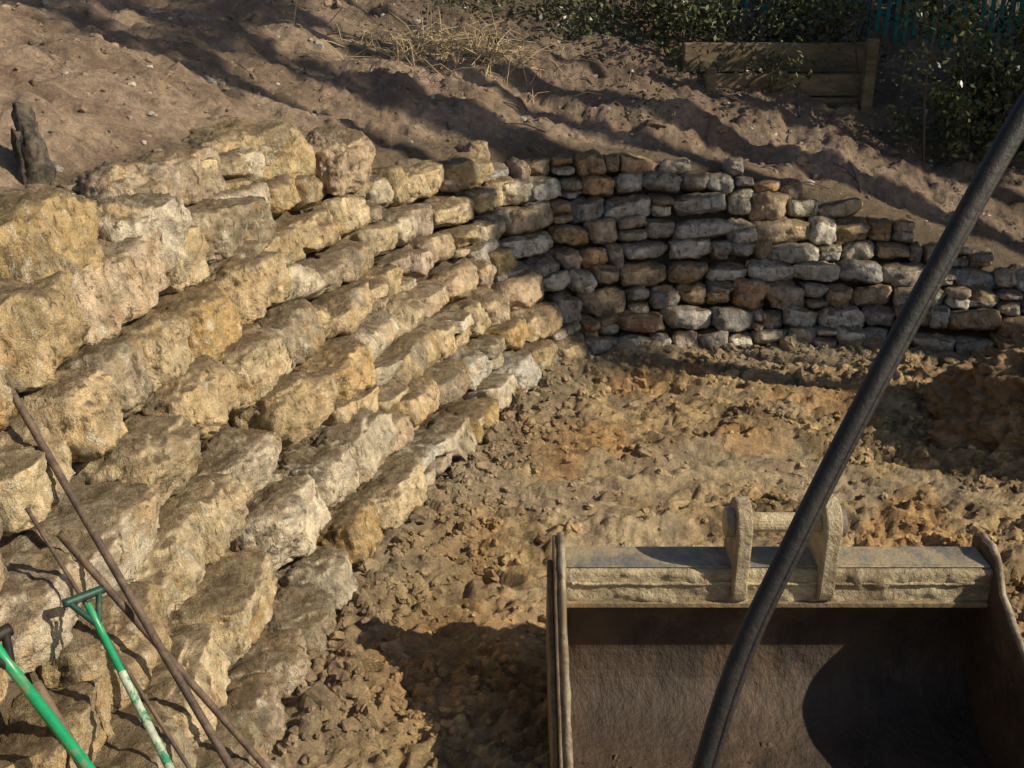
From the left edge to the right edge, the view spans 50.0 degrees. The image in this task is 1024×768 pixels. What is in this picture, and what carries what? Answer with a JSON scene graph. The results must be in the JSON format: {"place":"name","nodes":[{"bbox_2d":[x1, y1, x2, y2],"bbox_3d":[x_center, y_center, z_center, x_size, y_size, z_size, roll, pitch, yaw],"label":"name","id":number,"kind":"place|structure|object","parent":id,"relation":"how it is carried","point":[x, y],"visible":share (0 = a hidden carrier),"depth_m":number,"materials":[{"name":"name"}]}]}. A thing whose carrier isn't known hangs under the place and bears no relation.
{"place":"outdoors","nodes":[
{"label":"outdoors","id":0,"kind":"place"},
{"bbox_2d":[0,0,1023,767],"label":"ground","id":1,"kind":"structure","parent":0,"point":[516,708],"depth_m":7.82,"materials":[{"name":"soil"}]},
{"bbox_2d":[10,102,56,185],"bbox_3d":[-2.334,-1.146,5.330,0.179,0.439,0.124,0,21,0],"label":"tree stump","id":2,"kind":"object","parent":1,"relation":"on","point":[36,164],"visible":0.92,"depth_m":5.30,"materials":[{"name":"wood"}]},
{"bbox_2d":[0,623,95,767],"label":"long handled shovel","id":3,"kind":"object","parent":1,"relation":"on","point":[55,725],"visible":1,"depth_m":3.15,"materials":[{"name":"metal"}]},
{"bbox_2d":[32,680,79,767],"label":"mattock handle","id":4,"kind":"object","parent":1,"relation":"on","point":[40,688],"visible":0.45,"depth_m":3.31,"materials":[{"name":"brown wood"}]},
{"bbox_2d":[25,507,191,767],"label":"steel bar","id":5,"kind":"object","parent":1,"relation":"on","point":[125,666],"visible":0.77,"depth_m":3.48,"materials":[{"name":"brown metal"}]},
{"bbox_2d":[61,585,174,767],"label":"garden spade","id":6,"kind":"object","parent":1,"relation":"on","point":[92,616],"visible":1,"depth_m":3.41,"materials":[{"name":"metal"}]},
{"bbox_2d":[11,387,235,767],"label":"steel bar","id":7,"kind":"object","parent":1,"relation":"on","point":[184,688],"visible":0.94,"depth_m":3.66,"materials":[{"name":"brown metal"}]},
{"bbox_2d":[56,531,270,767],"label":"steel bar","id":8,"kind":"object","parent":1,"relation":"on","point":[126,609],"visible":0.83,"depth_m":3.72,"materials":[{"name":"brown metal"}]},
{"bbox_2d":[278,0,634,102],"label":"dry brush pile","id":9,"kind":"object","parent":1,"relation":"on","point":[457,52],"visible":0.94,"depth_m":10.38,"materials":[{"name":"brown plant"}]},
{"bbox_2d":[0,115,1023,767],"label":"stone retaining wall","id":10,"kind":"structure","parent":1,"relation":"on","point":[160,315],"depth_m":5.72,"materials":[{"name":"beige stone"}]},
{"bbox_2d":[0,0,1023,256],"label":"gravel chips","id":11,"kind":"object","parent":1,"relation":"on","point":[318,44],"visible":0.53,"depth_m":9.63,"materials":[{"name":"stone"}]},
{"bbox_2d":[118,0,974,191],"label":"fallen sticks","id":12,"kind":"object","parent":1,"relation":"on","point":[855,177],"visible":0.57,"depth_m":9.92,"materials":[{"name":"brown wood"}]},
{"bbox_2d":[429,0,756,42],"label":"shrub","id":13,"kind":"object","parent":1,"relation":"on","point":[599,6],"visible":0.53,"depth_m":11.72,"materials":[{"name":"green plant"}]},
{"bbox_2d":[269,335,1023,767],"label":"soil clods","id":14,"kind":"object","parent":1,"relation":"on","point":[351,693],"visible":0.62,"depth_m":6.08,"materials":[{"name":"brown soil"}]},
{"bbox_2d":[596,58,696,128],"bbox_3d":[1.149,-2.722,10.279,1.006,0.701,1.443,-8,23,-20],"label":"weed","id":15,"kind":"object","parent":1,"relation":"on","point":[644,95],"visible":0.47,"depth_m":9.89,"materials":[{"name":"plant"}]},
{"bbox_2d":[705,68,716,92],"bbox_3d":[1.910,-2.662,10.656,0.100,0.780,0.105,0,21,0],"label":"post","id":16,"kind":"object","parent":1,"relation":"on","point":[711,76],"visible":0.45,"depth_m":10.51,"materials":[{"name":"brown wood"}]},
{"bbox_2d":[618,0,895,68],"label":"shrub","id":17,"kind":"object","parent":1,"relation":"on","point":[697,6],"visible":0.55,"depth_m":11.25,"materials":[{"name":"green plant"}]},
{"bbox_2d":[658,4,859,100],"bbox_3d":[2.259,-3.079,10.944,2.172,1.315,1.588,17,27,36],"label":"shrub","id":18,"kind":"object","parent":1,"relation":"on","point":[788,62],"visible":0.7,"depth_m":10.61,"materials":[{"name":"green plant"}]},
{"bbox_2d":[546,496,1023,767],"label":"excavator bucket","id":19,"kind":"object","parent":1,"relation":"on","point":[888,657],"visible":0.96,"depth_m":4.59,"materials":[{"name":"metal"}]},
{"bbox_2d":[669,0,1023,66],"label":"metal fence","id":20,"kind":"object","parent":1,"relation":"on","point":[879,13],"visible":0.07,"depth_m":12.73,"materials":[{"name":"green metal"}]},
{"bbox_2d":[692,90,1023,767],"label":"hydraulic hose","id":21,"kind":"object","parent":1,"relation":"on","point":[996,161],"visible":1,"depth_m":0.89,"materials":[{"name":"black rubber"}]},
{"bbox_2d":[858,38,879,116],"bbox_3d":[3.425,-2.787,10.607,0.110,1.050,0.105,0,21,0],"label":"post","id":22,"kind":"object","parent":1,"relation":"on","point":[869,69],"visible":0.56,"depth_m":10.50,"materials":[{"name":"brown wood"}]},
{"bbox_2d":[784,0,1023,182],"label":"shrub","id":23,"kind":"object","parent":1,"relation":"on","point":[995,92],"visible":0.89,"depth_m":10.12,"materials":[{"name":"green plant"}]},
{"bbox_2d":[883,0,1019,38],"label":"shrub","id":24,"kind":"object","parent":1,"relation":"on","point":[997,15],"visible":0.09,"depth_m":14.09,"materials":[{"name":"green plant"}]},
{"bbox_2d":[923,331,1023,459],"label":"dirt mound","id":25,"kind":"object","parent":1,"relation":"on","point":[977,401],"visible":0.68,"depth_m":7.09,"materials":[{"name":"soil"}]},
{"bbox_2d":[984,0,1023,103],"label":"shrub","id":26,"kind":"object","parent":1,"relation":"on","point":[1000,26],"visible":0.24,"depth_m":10.49,"materials":[{"name":"green plant"}]},
{"bbox_3d":[2.665,-2.491,10.838,1.570,0.210,0.100,0,21,0],"label":"sleeper","id":27,"kind":"object","parent":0,"visible":0},
{"bbox_2d":[811,97,858,107],"bbox_3d":[2.695,-2.713,10.794,1.550,0.205,0.100,0,21,0],"label":"sleeper","id":28,"kind":"object","parent":27,"relation":"on","point":[831,102],"visible":0.02,"depth_m":10.72,"materials":[{"name":"brown wood"}]},
{"bbox_2d":[682,42,864,95],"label":"timber sleeper wall","id":29,"kind":"structure","parent":28,"relation":"on","point":[837,84],"depth_m":10.84,"materials":[{"name":"brown wood"}]}
]}

